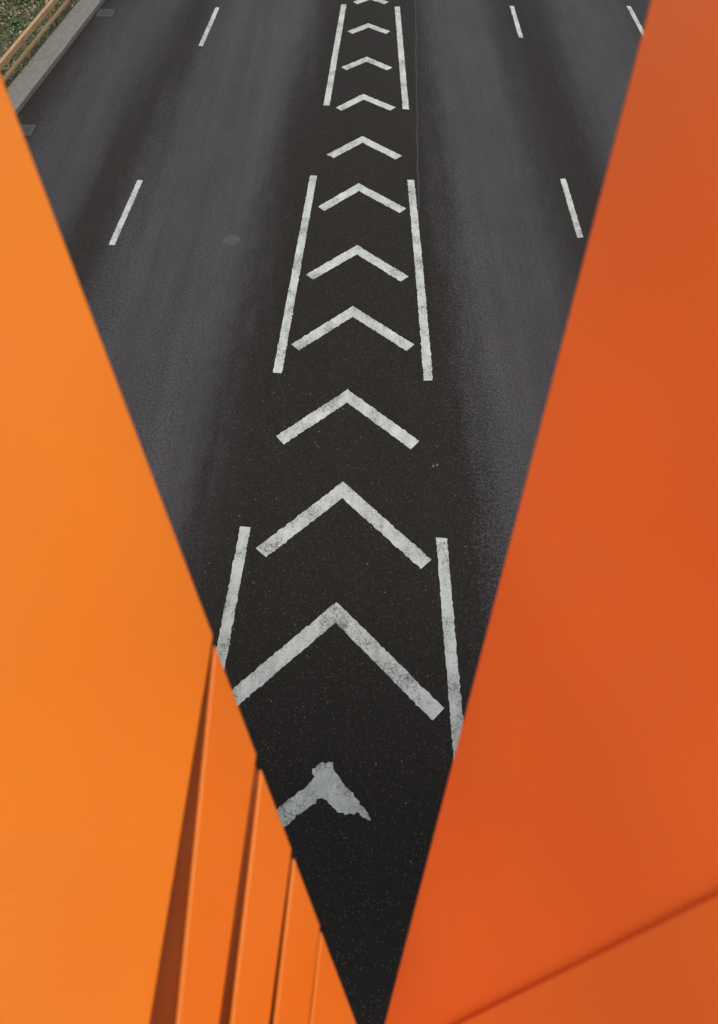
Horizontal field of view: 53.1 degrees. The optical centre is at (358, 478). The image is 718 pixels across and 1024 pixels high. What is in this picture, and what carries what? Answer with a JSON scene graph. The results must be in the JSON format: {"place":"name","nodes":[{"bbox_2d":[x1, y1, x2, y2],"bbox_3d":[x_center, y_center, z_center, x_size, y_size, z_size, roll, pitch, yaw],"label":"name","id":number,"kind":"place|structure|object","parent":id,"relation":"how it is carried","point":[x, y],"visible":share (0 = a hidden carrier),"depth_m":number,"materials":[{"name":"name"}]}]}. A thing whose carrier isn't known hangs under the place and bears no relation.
{"place":"outdoors","nodes":[
{"label":"outdoors","id":0,"kind":"place"},
{"bbox_2d":[0,0,78,90],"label":"verge","id":1,"kind":"structure","parent":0,"point":[41,42],"depth_m":19.58,"materials":[{"name":"green plant"}]},
{"bbox_2d":[7,0,95,105],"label":"pavement","id":2,"kind":"structure","parent":0,"point":[24,79],"depth_m":18.83,"materials":[{"name":"concrete"}]},
{"bbox_2d":[0,0,69,81],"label":"guard rail","id":3,"kind":"object","parent":2,"relation":"on","point":[25,35],"visible":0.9,"depth_m":18.45,"materials":[{"name":"beige metal"}]},
{"bbox_2d":[16,0,650,1023],"bbox_3d":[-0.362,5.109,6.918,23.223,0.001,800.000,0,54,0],"label":"road","id":4,"kind":"structure","parent":0,"point":[234,126],"depth_m":12.95,"materials":[{"name":"black asphalt"}]},
{"bbox_2d":[20,125,35,135],"bbox_3d":[-7.780,-8.086,16.656,0.460,0.010,0.480,0,54,0],"label":"drain grate","id":5,"kind":"object","parent":4,"relation":"on","point":[27,130],"visible":0.55,"depth_m":16.68,"materials":[{"name":"metal"}]},
{"bbox_2d":[96,9,114,16],"bbox_3d":[-7.240,-13.315,20.517,0.460,0.010,0.480,0,54,0],"label":"drain grate","id":6,"kind":"object","parent":4,"relation":"on","point":[105,13],"visible":1,"depth_m":20.50,"materials":[{"name":"metal"}]},
{"bbox_2d":[109,7,219,244],"bbox_3d":[-4.032,-16.347,22.761,0.960,0.001,65.387,2,54,2],"label":"road marking lane line","id":7,"kind":"object","parent":4,"relation":"on","point":[120,224],"visible":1,"depth_m":15.02,"materials":[{"name":"paint"}]},
{"bbox_2d":[223,235,239,245],"bbox_3d":[-2.510,-4.707,14.162,0.340,0.003,0.340,0,54,0],"label":"manhole cover","id":8,"kind":"object","parent":4,"relation":"on","point":[232,239],"visible":1,"depth_m":14.16,"materials":[{"name":"metal"}]},
{"bbox_2d":[216,4,345,667],"bbox_3d":[-0.904,-7.782,16.434,0.232,0.001,51.055,3,54,2],"label":"road marking edge line","id":9,"kind":"object","parent":4,"relation":"on","point":[222,647],"visible":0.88,"depth_m":12.55,"materials":[{"name":"paint"}]},
{"bbox_2d":[277,762,370,827],"bbox_3d":[-0.910,3.811,7.872,1.937,0.001,0.799,-21,56,-15],"label":"road marking chevron","id":10,"kind":"object","parent":4,"relation":"on","point":[327,784],"visible":0.53,"depth_m":8.05,"materials":[{"name":"paint"}]},
{"bbox_2d":[232,602,443,719],"bbox_3d":[-0.296,2.691,8.699,1.834,0.001,1.956,-37,62,-24],"label":"road marking chevron","id":11,"kind":"object","parent":4,"relation":"on","point":[423,699],"visible":0.99,"depth_m":9.01,"materials":[{"name":"paint"}]},
{"bbox_2d":[256,482,430,568],"bbox_3d":[-0.213,1.024,9.930,1.668,0.001,1.823,-37,62,-24],"label":"road marking chevron","id":12,"kind":"object","parent":4,"relation":"on","point":[375,519],"visible":1,"depth_m":10.21,"materials":[{"name":"paint"}]},
{"bbox_2d":[277,389,418,448],"bbox_3d":[-0.181,-0.616,11.141,1.678,0.001,1.527,38,62,25],"label":"road marking chevron","id":13,"kind":"object","parent":4,"relation":"on","point":[392,428],"visible":1,"depth_m":11.38,"materials":[{"name":"paint"}]},
{"bbox_2d":[292,306,413,350],"bbox_3d":[-0.105,-2.662,12.652,2.120,0.001,1.161,0,54,0],"label":"road marking chevron","id":14,"kind":"object","parent":4,"relation":"on","point":[360,316],"visible":1,"depth_m":12.63,"materials":[{"name":"paint"}]},
{"bbox_2d":[306,245,407,280],"bbox_3d":[-0.033,-3.830,13.515,1.359,0.001,1.392,-38,62,-24],"label":"road marking chevron","id":15,"kind":"object","parent":4,"relation":"on","point":[365,255],"visible":1,"depth_m":13.71,"materials":[{"name":"paint"}]},
{"bbox_2d":[319,183,405,212],"bbox_3d":[0.060,-5.599,14.822,1.385,0.001,1.232,37,62,24],"label":"road marking chevron","id":16,"kind":"object","parent":4,"relation":"on","point":[340,197],"visible":1,"depth_m":15.02,"materials":[{"name":"paint"}]},
{"bbox_2d":[327,136,401,158],"bbox_3d":[0.118,-7.227,16.025,1.256,0.001,1.136,38,62,24],"label":"road marking chevron","id":17,"kind":"object","parent":4,"relation":"on","point":[356,142],"visible":1,"depth_m":16.19,"materials":[{"name":"paint"}]},
{"bbox_2d":[336,94,394,110],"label":"road marking chevron","id":18,"kind":"object","parent":4,"relation":"on","point":[359,98],"visible":1,"depth_m":17.44,"materials":[{"name":"paint"}]},
{"bbox_2d":[342,57,391,69],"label":"road marking chevron","id":19,"kind":"object","parent":4,"relation":"on","point":[364,60],"visible":1,"depth_m":18.66,"materials":[{"name":"paint"}]},
{"bbox_2d":[348,23,388,33],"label":"road marking chevron","id":20,"kind":"object","parent":4,"relation":"on","point":[365,26],"visible":1,"depth_m":19.91,"materials":[{"name":"paint"}]},
{"bbox_2d":[354,0,387,3],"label":"road marking chevron","id":21,"kind":"object","parent":4,"relation":"on","point":[379,1],"visible":1,"depth_m":21.00,"materials":[{"name":"paint"}]},
{"bbox_2d":[415,0,419,214],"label":"road joint crack","id":22,"kind":"object","parent":4,"relation":"on","point":[416,110],"visible":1,"depth_m":17.17,"materials":[{"name":"asphalt"}]},
{"bbox_2d":[395,7,463,759],"bbox_3d":[1.124,-7.650,16.337,0.198,0.001,50.962,0,54,0],"label":"road marking edge line","id":23,"kind":"object","parent":4,"relation":"on","point":[454,694],"visible":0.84,"depth_m":9.99,"materials":[{"name":"paint"}]},
{"bbox_2d":[510,6,582,237],"bbox_3d":[4.452,-16.479,22.858,0.192,0.001,65.103,0,54,0],"label":"road marking lane line","id":24,"kind":"object","parent":4,"relation":"on","point":[577,228],"visible":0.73,"depth_m":15.06,"materials":[{"name":"paint"}]},
{"bbox_2d":[627,6,642,33],"bbox_3d":[7.811,-16.488,22.865,0.150,0.001,65.091,0,54,0],"label":"road marking lane line","id":25,"kind":"object","parent":4,"relation":"on","point":[635,19],"visible":0.81,"depth_m":20.26,"materials":[{"name":"paint"}]},
{"label":"ground","id":26,"kind":"structure","parent":0,"visible":0},
{"bbox_2d":[13,0,104,115],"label":"kerb","id":27,"kind":"structure","parent":26,"relation":"on","point":[37,81],"depth_m":18.64,"materials":[{"name":"concrete"}]},
{"bbox_3d":[0.000,4.167,2.604,32.000,8.060,3.290,0,54,0],"label":"footbridge","id":28,"kind":"object","parent":26,"relation":"on","visible":0},
{"bbox_2d":[0,0,717,1023],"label":"orange metal parapet","id":29,"kind":"structure","parent":28,"relation":"on","point":[148,870],"depth_m":0.40,"materials":[{"name":"paint"}]}
]}

